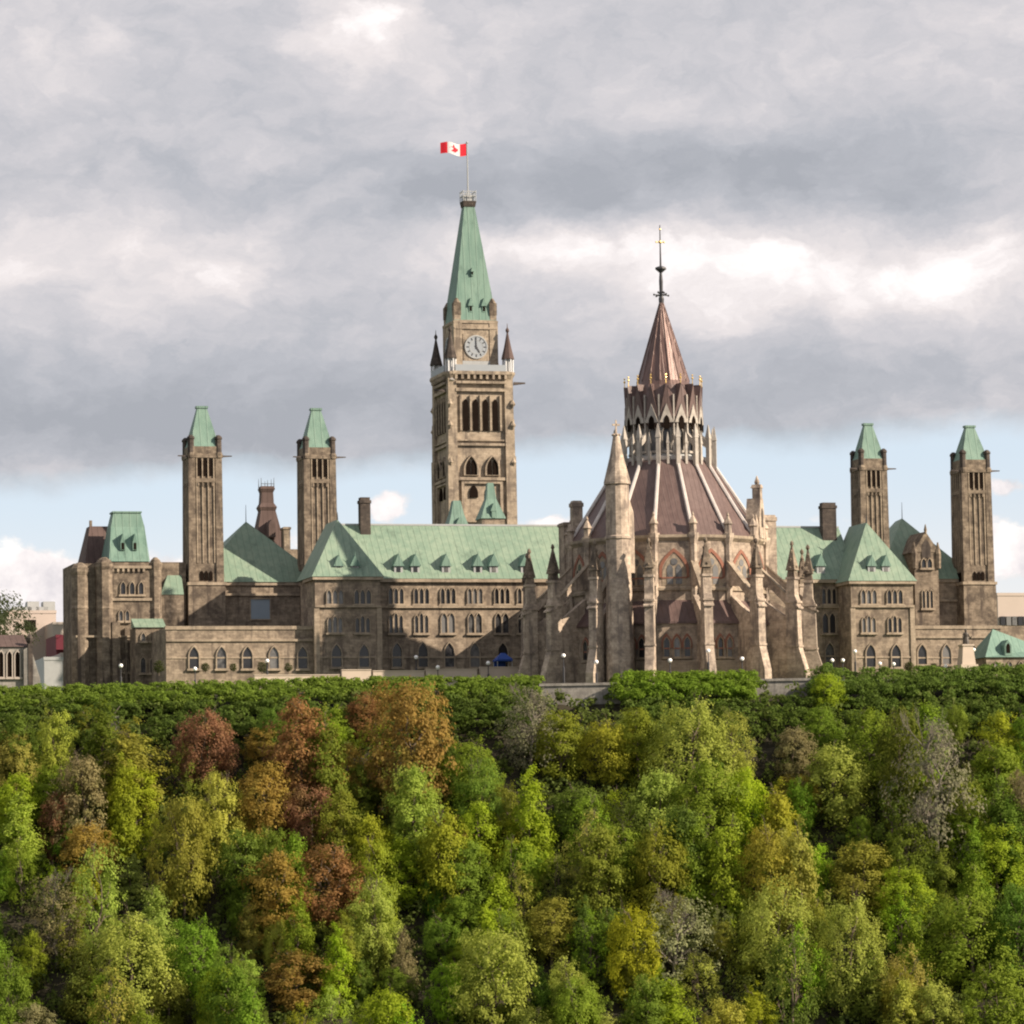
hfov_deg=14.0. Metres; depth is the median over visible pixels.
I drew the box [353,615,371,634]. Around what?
window
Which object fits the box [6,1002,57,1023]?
leafy tree
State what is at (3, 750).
leafy tree
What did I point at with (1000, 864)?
leafy tree
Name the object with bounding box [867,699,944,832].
leafy tree
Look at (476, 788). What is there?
leafy tree
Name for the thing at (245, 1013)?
leafy tree
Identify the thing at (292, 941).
leafy tree
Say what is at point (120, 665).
globe lamp
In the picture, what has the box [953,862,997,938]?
leafy tree
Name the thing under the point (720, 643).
window
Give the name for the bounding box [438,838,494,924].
leafy tree
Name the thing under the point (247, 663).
window
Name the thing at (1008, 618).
window
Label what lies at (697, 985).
leafy tree
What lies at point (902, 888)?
leafy tree
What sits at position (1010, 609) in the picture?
pale building
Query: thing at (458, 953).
leafy tree
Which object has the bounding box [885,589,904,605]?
window
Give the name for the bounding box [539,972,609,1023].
leafy tree
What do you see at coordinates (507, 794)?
leafy tree
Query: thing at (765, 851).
leafy tree
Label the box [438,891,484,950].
leafy tree
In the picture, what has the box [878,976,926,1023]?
leafy tree
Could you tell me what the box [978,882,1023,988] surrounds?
leafy tree
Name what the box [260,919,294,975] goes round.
leafy tree
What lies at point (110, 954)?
leafy tree
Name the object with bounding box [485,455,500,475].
window
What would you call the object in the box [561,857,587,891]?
leafy tree
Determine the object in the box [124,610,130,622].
window
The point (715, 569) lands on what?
window
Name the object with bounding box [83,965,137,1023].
leafy tree
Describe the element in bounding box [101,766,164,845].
leafy tree
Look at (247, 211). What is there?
sky
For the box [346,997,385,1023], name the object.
leafy tree
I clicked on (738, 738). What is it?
leafy tree
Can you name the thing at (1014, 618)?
window
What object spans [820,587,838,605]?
window
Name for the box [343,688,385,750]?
leafy tree
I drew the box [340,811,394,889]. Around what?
leafy tree
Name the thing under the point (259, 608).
window
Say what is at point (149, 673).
window
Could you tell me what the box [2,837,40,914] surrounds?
leafy tree
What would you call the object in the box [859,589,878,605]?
window
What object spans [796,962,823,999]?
leafy tree
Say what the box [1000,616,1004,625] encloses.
window
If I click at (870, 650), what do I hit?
window
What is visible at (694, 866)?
leafy tree
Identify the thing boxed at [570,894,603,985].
leafy tree
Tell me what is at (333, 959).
leafy tree
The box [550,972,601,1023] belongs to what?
leafy tree
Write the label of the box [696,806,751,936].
leafy tree
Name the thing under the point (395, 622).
window
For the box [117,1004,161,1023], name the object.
leafy tree
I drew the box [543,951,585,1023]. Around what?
leafy tree
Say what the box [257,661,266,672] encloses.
shrub
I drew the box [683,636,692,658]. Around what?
window
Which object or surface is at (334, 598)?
window
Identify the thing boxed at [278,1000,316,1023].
leafy tree
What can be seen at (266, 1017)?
leafy tree
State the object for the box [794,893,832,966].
leafy tree
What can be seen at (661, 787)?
leafy tree
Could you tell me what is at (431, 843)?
leafy tree
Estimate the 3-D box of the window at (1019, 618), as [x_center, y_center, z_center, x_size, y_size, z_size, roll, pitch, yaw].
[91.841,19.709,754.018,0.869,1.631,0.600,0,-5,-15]
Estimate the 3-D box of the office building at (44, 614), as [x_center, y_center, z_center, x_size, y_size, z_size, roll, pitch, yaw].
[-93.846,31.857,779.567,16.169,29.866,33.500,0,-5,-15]
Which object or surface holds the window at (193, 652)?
in the block at (180, 652)
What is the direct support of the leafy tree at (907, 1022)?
on the hillside
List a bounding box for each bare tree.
[12,866,88,967]
[494,680,567,777]
[627,886,727,982]
[878,707,986,865]
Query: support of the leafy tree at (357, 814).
on the hillside
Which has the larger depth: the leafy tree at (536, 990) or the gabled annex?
the gabled annex
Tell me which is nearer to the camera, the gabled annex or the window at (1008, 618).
the gabled annex
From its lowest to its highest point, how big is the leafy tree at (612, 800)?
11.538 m
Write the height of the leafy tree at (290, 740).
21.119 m
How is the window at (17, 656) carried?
in the gabled annex
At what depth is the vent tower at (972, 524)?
664.13 m
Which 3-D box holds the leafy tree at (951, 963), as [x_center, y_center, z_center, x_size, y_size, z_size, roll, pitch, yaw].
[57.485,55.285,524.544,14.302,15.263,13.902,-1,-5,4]
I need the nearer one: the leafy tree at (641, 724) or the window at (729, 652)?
the leafy tree at (641, 724)
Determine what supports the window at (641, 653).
in the library building at (667, 546)
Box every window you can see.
[0,650,5,678]
[6,650,14,678]
[13,650,22,678]
[24,620,35,630]
[117,610,123,622]
[119,581,127,596]
[122,658,129,673]
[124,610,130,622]
[128,581,136,596]
[137,581,145,596]
[138,656,147,674]
[139,632,147,642]
[148,657,151,674]
[187,645,201,670]
[200,571,203,579]
[209,571,212,579]
[214,645,228,670]
[240,645,254,670]
[249,598,270,619]
[268,645,281,670]
[295,645,309,670]
[325,589,345,605]
[326,615,344,634]
[329,643,343,668]
[352,589,372,605]
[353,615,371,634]
[357,643,371,668]
[386,587,405,605]
[387,612,404,634]
[390,641,404,668]
[412,587,430,605]
[413,612,430,634]
[417,641,430,668]
[436,459,442,479]
[438,587,457,605]
[439,612,456,634]
[441,457,445,477]
[442,641,456,668]
[463,455,478,475]
[466,587,484,605]
[466,612,483,634]
[468,641,480,668]
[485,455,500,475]
[493,587,511,605]
[493,612,510,634]
[497,641,508,666]
[515,587,522,605]
[516,613,520,634]
[575,559,583,591]
[581,640,587,662]
[600,557,605,583]
[631,555,644,586]
[636,427,645,453]
[637,637,644,659]
[647,428,655,452]
[661,428,672,452]
[662,554,686,585]
[662,636,671,658]
[672,637,681,658]
[675,429,684,452]
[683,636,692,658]
[688,426,692,453]
[710,554,722,585]
[717,636,725,658]
[726,636,734,658]
[736,555,748,581]
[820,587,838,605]
[821,612,837,634]
[824,641,837,668]
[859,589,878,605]
[860,615,877,634]
[864,643,878,668]
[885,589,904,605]
[886,615,903,634]
[889,643,903,668]
[917,643,929,665]
[919,558,934,569]
[920,589,935,609]
[940,643,952,665]
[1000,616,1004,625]
[1005,616,1010,625]
[1011,616,1016,625]
[1017,616,1022,625]
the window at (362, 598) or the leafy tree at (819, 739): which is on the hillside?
the leafy tree at (819, 739)
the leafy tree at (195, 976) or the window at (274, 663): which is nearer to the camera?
the leafy tree at (195, 976)
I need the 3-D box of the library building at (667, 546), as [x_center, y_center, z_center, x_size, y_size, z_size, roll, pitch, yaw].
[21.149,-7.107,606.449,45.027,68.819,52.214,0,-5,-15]
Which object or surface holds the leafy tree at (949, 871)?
on the hillside
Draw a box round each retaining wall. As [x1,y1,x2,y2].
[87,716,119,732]
[539,682,620,706]
[755,678,811,696]
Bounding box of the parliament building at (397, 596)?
[297,497,916,679]
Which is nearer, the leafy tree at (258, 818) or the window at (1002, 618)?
the leafy tree at (258, 818)
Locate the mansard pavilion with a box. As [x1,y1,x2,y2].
[63,511,185,691]
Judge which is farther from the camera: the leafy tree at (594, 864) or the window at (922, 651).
the window at (922, 651)
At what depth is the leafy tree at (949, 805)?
547.69 m
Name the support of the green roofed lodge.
on the plateau ground
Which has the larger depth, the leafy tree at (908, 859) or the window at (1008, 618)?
the window at (1008, 618)
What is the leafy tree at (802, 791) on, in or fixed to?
on the hillside
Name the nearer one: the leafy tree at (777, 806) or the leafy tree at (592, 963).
the leafy tree at (592, 963)
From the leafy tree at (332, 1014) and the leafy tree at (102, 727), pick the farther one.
the leafy tree at (102, 727)
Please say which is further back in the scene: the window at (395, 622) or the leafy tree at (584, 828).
the window at (395, 622)
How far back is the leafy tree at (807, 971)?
517.48 m
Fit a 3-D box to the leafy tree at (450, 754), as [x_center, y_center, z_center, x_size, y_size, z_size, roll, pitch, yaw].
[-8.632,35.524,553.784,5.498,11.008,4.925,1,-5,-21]
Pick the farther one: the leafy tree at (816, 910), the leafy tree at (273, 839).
the leafy tree at (273, 839)
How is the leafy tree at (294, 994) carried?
on the hillside
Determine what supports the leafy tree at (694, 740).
on the hillside
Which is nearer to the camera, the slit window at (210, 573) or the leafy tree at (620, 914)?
the leafy tree at (620, 914)
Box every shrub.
[153,660,165,673]
[200,662,210,672]
[229,663,237,672]
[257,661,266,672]
[284,663,291,673]
[903,661,914,672]
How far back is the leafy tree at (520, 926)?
527.36 m
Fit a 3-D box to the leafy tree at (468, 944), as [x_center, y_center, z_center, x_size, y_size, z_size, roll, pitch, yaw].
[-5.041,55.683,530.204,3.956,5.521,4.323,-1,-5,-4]
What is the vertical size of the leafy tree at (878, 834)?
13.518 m
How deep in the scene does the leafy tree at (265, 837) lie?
543.57 m
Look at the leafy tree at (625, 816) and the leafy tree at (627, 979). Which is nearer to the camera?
the leafy tree at (627, 979)
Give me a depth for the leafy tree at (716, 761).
550.69 m
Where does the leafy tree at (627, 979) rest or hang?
on the hillside
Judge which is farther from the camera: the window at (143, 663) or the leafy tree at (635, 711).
the window at (143, 663)
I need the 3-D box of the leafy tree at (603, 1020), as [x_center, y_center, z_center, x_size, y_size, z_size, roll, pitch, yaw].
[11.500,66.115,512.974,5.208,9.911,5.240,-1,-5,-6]
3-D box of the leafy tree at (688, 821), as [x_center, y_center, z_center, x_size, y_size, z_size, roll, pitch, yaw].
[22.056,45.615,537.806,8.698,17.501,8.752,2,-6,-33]
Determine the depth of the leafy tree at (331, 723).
559.68 m
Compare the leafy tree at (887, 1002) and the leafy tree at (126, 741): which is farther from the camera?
the leafy tree at (126, 741)
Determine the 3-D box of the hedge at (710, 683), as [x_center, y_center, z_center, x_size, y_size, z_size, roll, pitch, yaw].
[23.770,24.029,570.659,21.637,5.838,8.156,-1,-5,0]
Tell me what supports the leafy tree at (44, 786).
on the hillside
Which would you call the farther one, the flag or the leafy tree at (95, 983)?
the flag
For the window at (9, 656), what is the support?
in the gabled annex
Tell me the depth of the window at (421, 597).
622.69 m
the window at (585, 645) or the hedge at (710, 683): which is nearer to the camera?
the hedge at (710, 683)
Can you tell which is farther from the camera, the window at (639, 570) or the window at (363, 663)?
the window at (363, 663)
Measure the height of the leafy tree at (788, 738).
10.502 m
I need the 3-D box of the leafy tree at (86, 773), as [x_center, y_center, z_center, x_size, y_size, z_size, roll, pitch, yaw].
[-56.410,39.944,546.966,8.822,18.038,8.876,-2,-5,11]
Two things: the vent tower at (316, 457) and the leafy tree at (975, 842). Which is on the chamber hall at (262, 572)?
the vent tower at (316, 457)
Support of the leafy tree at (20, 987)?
on the hillside
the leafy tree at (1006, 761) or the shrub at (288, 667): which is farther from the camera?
the shrub at (288, 667)
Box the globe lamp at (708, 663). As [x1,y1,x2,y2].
[706,649,709,669]
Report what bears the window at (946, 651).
in the block at (938, 646)
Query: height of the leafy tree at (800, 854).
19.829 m
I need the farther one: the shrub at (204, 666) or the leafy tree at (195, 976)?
the shrub at (204, 666)
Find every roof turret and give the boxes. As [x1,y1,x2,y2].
[445,501,467,523]
[475,483,505,523]
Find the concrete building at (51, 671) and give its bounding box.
[35,653,63,688]
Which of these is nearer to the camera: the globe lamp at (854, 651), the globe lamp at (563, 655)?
the globe lamp at (563, 655)
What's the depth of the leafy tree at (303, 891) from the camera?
535.70 m
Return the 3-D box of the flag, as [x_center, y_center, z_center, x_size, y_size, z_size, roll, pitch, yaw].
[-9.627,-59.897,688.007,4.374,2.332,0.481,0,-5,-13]
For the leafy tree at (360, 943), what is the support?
on the hillside
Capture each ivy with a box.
[0,692,536,745]
[620,690,1023,737]
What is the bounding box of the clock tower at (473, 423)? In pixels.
[430,141,524,523]
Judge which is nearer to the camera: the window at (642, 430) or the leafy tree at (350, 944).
the leafy tree at (350, 944)
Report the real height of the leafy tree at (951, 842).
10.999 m
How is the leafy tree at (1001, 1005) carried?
on the hillside
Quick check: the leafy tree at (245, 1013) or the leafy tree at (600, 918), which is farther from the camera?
the leafy tree at (600, 918)
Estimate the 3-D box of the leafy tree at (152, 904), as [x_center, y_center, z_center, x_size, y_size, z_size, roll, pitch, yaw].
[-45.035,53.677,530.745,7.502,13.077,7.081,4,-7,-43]
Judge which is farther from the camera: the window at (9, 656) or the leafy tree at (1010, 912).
the window at (9, 656)
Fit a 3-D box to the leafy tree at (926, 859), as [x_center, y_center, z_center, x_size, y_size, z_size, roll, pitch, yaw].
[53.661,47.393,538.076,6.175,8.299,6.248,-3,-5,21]
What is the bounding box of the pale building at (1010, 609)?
[996,593,1023,625]
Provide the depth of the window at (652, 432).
598.68 m
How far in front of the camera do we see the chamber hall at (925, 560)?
663.00 m
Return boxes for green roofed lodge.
[974,626,1023,675]
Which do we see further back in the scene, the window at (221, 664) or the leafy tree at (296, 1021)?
the window at (221, 664)
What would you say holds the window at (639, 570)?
in the library building at (667, 546)
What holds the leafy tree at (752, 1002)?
on the hillside
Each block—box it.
[151,626,313,689]
[915,625,1001,677]
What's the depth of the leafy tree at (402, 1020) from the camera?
511.87 m
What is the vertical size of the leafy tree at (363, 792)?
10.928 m
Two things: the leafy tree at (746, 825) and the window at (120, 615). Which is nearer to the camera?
the leafy tree at (746, 825)
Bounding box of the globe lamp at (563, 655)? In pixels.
[561,654,565,682]
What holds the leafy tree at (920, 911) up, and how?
on the hillside
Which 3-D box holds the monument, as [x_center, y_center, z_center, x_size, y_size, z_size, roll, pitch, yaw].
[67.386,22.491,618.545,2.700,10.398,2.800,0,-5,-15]
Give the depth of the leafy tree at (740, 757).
552.74 m
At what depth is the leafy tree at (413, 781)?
542.26 m
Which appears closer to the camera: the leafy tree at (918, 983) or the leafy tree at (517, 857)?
the leafy tree at (918, 983)
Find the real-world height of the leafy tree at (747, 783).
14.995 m
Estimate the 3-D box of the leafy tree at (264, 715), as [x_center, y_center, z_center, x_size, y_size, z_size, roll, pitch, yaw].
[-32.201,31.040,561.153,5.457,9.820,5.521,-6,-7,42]
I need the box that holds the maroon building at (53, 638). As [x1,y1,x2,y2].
[45,622,62,656]
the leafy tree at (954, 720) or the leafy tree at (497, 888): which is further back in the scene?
the leafy tree at (954, 720)
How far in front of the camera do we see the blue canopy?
610.18 m
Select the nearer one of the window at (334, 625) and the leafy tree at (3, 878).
the leafy tree at (3, 878)
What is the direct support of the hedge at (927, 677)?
on the hillside
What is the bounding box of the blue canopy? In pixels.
[493,653,512,666]
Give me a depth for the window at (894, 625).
635.12 m
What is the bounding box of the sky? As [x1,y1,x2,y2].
[0,0,1023,621]
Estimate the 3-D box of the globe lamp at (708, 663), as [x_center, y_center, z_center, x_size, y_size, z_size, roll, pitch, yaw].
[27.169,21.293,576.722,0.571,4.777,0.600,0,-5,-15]
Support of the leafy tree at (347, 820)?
on the hillside
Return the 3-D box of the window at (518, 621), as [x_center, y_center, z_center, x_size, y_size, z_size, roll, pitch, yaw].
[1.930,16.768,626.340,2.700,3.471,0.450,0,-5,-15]
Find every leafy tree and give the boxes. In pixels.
[0,590,42,645]
[0,708,49,790]
[0,730,18,773]
[0,732,41,801]
[0,770,47,849]
[0,791,50,885]
[0,848,18,902]
[0,913,7,946]
[0,940,22,1008]
[0,950,42,1023]
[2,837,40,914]
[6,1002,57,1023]
[13,928,49,996]
[24,764,81,826]
[30,704,80,790]
[36,791,74,866]
[37,860,70,915]
[43,807,83,865]
[46,748,108,865]
[49,901,91,974]
[56,819,122,900]
[57,901,191,1023]
[58,951,109,1023]
[63,840,131,964]
[68,864,101,922]
[72,698,121,791]
[74,704,105,738]
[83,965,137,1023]
[84,716,177,823]
[85,974,126,1023]
[93,857,118,927]
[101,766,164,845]
[102,751,142,866]
[115,853,148,903]
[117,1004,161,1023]
[128,884,179,974]
[139,819,170,865]
[143,793,221,921]
[148,970,192,1023]
[159,912,226,998]
[167,703,240,800]
[168,742,200,802]
[184,764,246,876]
[190,966,235,1023]
[195,1003,233,1023]
[196,962,270,1023]
[205,826,267,913]
[207,939,251,1018]
[222,948,260,1017]
[223,872,256,935]
[224,983,264,1023]
[231,760,294,851]
[232,846,313,958]
[232,894,265,964]
[232,950,266,1001]
[240,727,278,773]
[246,808,277,832]
[248,823,290,907]
[249,908,285,947]
[250,825,280,868]
[253,708,286,766]
[253,1009,270,1023]
[257,947,341,1012]
[260,692,338,828]
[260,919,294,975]
[272,706,312,765]
[272,829,318,922]
[274,782,347,862]
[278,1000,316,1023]
[280,887,320,998]
[283,865,317,912]
[290,838,371,930]
[296,701,355,835]
[299,916,321,942]
[302,889,339,946]
[305,813,347,876]
[306,984,355,1023]
[308,786,369,891]
[315,700,355,753]
[316,921,361,1017]
[324,718,349,762]
[324,908,369,1005]
[328,740,376,802]
[333,809,366,845]
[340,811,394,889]
[342,875,405,978]
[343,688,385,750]
[344,763,381,827]
[346,835,400,938]
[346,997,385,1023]
[348,958,375,1008]
[350,675,463,818]
[350,722,396,801]
[352,983,421,1023]
[363,926,392,994]
[368,825,398,874]
[372,834,425,914]
[372,967,415,1014]
[379,745,431,837]
[380,761,446,882]
[383,761,444,835]
[383,926,420,1007]
[385,997,424,1023]
[410,801,472,916]
[415,867,448,920]
[421,909,463,966]
[421,958,467,1023]
[422,763,455,791]
[428,740,463,808]
[430,815,474,880]
[434,734,507,813]
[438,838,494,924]
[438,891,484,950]
[441,883,472,922]
[443,937,468,973]
[446,925,540,1023]
[450,751,506,863]
[451,798,504,886]
[459,933,480,961]
[464,897,505,991]
[474,870,532,959]
[480,817,523,879]
[483,779,526,852]
[486,905,522,977]
[488,834,544,919]
[490,762,560,889]
[497,908,535,980]
[504,860,539,931]
[506,843,552,899]
[515,1003,554,1023]
[523,896,579,969]
[527,965,551,1022]
[528,710,591,786]
[531,981,559,1022]
[538,852,571,901]
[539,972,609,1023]
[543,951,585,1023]
[544,781,610,855]
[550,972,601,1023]
[556,807,616,905]
[556,821,637,936]
[560,909,615,991]
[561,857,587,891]
[565,794,615,878]
[567,713,639,792]
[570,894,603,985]
[586,819,651,904]
[588,905,625,972]
[593,787,641,855]
[593,1010,618,1023]
[601,910,657,961]
[603,899,667,1011]
[608,786,650,882]
[612,704,667,791]
[613,942,653,994]
[615,707,653,744]
[616,973,671,1023]
[624,693,744,804]
[626,763,692,861]
[626,814,694,946]
[631,972,654,1023]
[639,954,665,985]
[649,977,701,1023]
[656,800,717,902]
[657,755,754,864]
[666,808,716,921]
[674,951,721,1013]
[689,752,730,813]
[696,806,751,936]
[698,995,748,1023]
[701,918,736,963]
[703,905,734,944]
[705,705,742,751]
[710,709,759,778]
[710,802,749,852]
[717,747,755,807]
[720,867,828,1008]
[723,764,772,856]
[726,928,769,987]
[727,845,778,900]
[729,801,762,856]
[729,889,757,934]
[731,814,798,941]
[738,982,781,1023]
[749,777,806,876]
[755,827,819,898]
[759,927,824,1023]
[763,779,795,822]
[769,814,830,945]
[770,920,821,1013]
[772,724,820,783]
[774,773,825,825]
[783,771,817,845]
[792,841,836,904]
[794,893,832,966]
[796,704,846,750]
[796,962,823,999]
[802,737,874,838]
[803,883,891,1015]
[807,723,831,762]
[808,946,840,1010]
[810,671,848,719]
[812,870,845,922]
[825,836,910,922]
[836,946,896,1023]
[837,705,902,790]
[845,814,875,860]
[853,830,875,867]
[859,780,917,858]
[861,862,937,938]
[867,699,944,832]
[871,943,938,1023]
[875,815,939,903]
[877,961,922,1023]
[878,892,927,959]
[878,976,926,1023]
[893,915,938,1003]
[894,726,928,788]
[896,699,953,803]
[897,883,946,952]
[899,978,964,1023]
[904,1015,922,1023]
[909,849,950,895]
[915,893,1022,998]
[916,858,946,900]
[926,704,961,769]
[926,893,968,943]
[928,844,963,907]
[939,779,993,862]
[939,801,991,875]
[941,771,986,837]
[943,702,972,746]
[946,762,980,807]
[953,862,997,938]
[955,815,994,917]
[955,819,1023,900]
[956,960,1023,1023]
[960,738,1023,821]
[964,769,1020,877]
[969,708,1023,786]
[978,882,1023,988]
[983,792,1023,884]
[995,882,1023,949]
[1000,767,1023,879]
[1008,710,1023,781]
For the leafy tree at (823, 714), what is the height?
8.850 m
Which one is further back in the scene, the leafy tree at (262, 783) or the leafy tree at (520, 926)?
the leafy tree at (262, 783)
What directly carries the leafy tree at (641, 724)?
on the hillside
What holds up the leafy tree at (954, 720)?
on the hillside
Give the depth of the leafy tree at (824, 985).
521.45 m
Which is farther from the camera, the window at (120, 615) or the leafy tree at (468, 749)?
the window at (120, 615)
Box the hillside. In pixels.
[0,678,1023,1023]
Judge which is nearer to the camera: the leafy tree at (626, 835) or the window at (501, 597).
the leafy tree at (626, 835)
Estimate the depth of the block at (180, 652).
610.32 m
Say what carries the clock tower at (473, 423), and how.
on the plateau ground
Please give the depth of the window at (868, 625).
634.04 m
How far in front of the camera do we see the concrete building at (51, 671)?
698.23 m
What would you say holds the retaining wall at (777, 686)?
on the hillside
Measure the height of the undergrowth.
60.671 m
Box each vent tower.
[178,406,231,625]
[293,408,345,625]
[849,423,895,548]
[950,425,999,625]
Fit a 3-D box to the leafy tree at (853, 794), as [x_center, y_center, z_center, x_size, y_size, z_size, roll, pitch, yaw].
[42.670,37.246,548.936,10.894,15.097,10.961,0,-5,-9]
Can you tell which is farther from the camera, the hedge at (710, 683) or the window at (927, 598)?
the window at (927, 598)
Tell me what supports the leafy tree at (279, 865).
on the hillside
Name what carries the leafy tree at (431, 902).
on the hillside
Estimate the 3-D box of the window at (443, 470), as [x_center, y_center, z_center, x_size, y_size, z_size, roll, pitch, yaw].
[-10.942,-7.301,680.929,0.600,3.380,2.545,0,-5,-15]
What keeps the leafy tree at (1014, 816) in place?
on the hillside
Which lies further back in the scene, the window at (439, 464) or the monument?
the window at (439, 464)
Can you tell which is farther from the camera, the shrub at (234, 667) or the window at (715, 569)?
the shrub at (234, 667)
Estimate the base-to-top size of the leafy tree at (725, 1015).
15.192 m
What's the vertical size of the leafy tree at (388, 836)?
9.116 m
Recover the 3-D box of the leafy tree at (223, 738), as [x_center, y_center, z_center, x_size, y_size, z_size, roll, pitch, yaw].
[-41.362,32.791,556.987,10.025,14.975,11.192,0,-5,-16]
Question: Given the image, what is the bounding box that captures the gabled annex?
[0,634,39,691]
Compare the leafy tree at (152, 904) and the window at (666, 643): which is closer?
the leafy tree at (152, 904)
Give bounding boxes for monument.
[954,629,977,677]
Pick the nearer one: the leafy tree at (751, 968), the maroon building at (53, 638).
the leafy tree at (751, 968)
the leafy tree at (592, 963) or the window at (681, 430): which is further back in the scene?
the window at (681, 430)
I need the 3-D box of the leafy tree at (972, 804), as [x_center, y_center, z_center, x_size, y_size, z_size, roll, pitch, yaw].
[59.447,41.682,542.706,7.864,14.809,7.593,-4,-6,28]
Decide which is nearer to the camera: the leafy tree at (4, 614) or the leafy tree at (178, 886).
the leafy tree at (178, 886)
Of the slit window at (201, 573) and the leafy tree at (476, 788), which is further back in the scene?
the slit window at (201, 573)
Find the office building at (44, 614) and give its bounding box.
[1,601,56,659]
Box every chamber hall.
[223,522,300,625]
[889,518,959,625]
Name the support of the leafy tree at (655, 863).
on the hillside
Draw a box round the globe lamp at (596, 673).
[594,660,597,682]
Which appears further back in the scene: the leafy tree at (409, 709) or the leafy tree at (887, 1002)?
the leafy tree at (409, 709)
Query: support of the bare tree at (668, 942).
on the hillside
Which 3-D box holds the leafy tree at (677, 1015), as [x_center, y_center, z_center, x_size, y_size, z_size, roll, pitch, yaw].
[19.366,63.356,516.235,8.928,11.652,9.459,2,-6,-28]
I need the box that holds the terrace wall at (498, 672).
[253,667,518,689]
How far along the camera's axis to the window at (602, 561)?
591.28 m
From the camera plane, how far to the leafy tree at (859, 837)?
543.44 m
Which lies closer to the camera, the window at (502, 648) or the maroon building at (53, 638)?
the window at (502, 648)
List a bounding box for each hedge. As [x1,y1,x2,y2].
[0,675,344,712]
[329,673,545,703]
[607,669,764,706]
[804,662,1023,702]
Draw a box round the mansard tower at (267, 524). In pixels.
[255,479,296,558]
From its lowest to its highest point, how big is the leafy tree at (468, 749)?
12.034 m
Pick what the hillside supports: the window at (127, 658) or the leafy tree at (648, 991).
the leafy tree at (648, 991)
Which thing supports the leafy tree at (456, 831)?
on the hillside
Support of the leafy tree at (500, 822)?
on the hillside
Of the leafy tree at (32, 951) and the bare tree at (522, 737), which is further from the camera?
the bare tree at (522, 737)
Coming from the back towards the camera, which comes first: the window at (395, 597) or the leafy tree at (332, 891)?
the window at (395, 597)
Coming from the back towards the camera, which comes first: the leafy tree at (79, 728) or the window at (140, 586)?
the window at (140, 586)
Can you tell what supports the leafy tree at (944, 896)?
on the hillside
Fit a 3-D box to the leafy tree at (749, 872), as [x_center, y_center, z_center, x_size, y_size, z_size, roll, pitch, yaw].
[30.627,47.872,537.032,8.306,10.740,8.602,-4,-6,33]
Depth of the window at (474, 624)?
624.36 m
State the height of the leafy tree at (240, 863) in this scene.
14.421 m
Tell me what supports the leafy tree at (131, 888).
on the hillside
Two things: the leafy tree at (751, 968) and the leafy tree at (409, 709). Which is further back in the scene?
the leafy tree at (409, 709)
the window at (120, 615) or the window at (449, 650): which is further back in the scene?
the window at (120, 615)
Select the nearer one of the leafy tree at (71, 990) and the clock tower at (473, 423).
the leafy tree at (71, 990)
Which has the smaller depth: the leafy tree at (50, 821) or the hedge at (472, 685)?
the leafy tree at (50, 821)
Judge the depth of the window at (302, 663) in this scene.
612.73 m
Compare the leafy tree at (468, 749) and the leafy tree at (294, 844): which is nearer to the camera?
the leafy tree at (294, 844)
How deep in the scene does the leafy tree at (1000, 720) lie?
555.02 m
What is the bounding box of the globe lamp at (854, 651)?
[853,649,856,676]
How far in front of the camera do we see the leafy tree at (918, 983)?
517.96 m
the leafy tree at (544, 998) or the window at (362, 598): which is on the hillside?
the leafy tree at (544, 998)
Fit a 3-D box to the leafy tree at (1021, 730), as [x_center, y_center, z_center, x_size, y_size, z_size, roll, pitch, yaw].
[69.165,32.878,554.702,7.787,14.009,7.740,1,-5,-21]
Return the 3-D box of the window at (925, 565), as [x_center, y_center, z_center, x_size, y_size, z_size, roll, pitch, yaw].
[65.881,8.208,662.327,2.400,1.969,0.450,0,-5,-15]
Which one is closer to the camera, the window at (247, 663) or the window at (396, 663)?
the window at (247, 663)
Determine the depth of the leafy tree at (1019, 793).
540.66 m
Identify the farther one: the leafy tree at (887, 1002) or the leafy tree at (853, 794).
the leafy tree at (853, 794)
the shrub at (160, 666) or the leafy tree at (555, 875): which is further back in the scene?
the shrub at (160, 666)
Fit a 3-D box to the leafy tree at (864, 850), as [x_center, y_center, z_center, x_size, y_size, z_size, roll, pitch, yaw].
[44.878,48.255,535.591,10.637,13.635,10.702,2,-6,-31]
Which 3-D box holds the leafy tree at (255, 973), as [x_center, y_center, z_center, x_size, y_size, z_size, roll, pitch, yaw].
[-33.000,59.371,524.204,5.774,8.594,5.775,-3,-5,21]
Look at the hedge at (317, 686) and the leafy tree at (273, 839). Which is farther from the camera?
the hedge at (317, 686)
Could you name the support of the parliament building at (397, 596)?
on the plateau ground
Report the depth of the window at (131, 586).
626.19 m
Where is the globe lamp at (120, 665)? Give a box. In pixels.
[119,664,122,686]
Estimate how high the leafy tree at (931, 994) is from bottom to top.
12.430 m
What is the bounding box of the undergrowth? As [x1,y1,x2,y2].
[0,676,1023,1023]
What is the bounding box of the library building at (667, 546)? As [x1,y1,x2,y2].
[517,225,821,684]
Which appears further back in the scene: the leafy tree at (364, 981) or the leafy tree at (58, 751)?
the leafy tree at (58, 751)
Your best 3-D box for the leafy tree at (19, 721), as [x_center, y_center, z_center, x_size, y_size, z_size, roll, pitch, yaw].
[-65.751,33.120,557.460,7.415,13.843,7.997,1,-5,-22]
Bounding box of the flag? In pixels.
[440,142,466,155]
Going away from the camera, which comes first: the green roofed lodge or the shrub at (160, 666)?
the shrub at (160, 666)

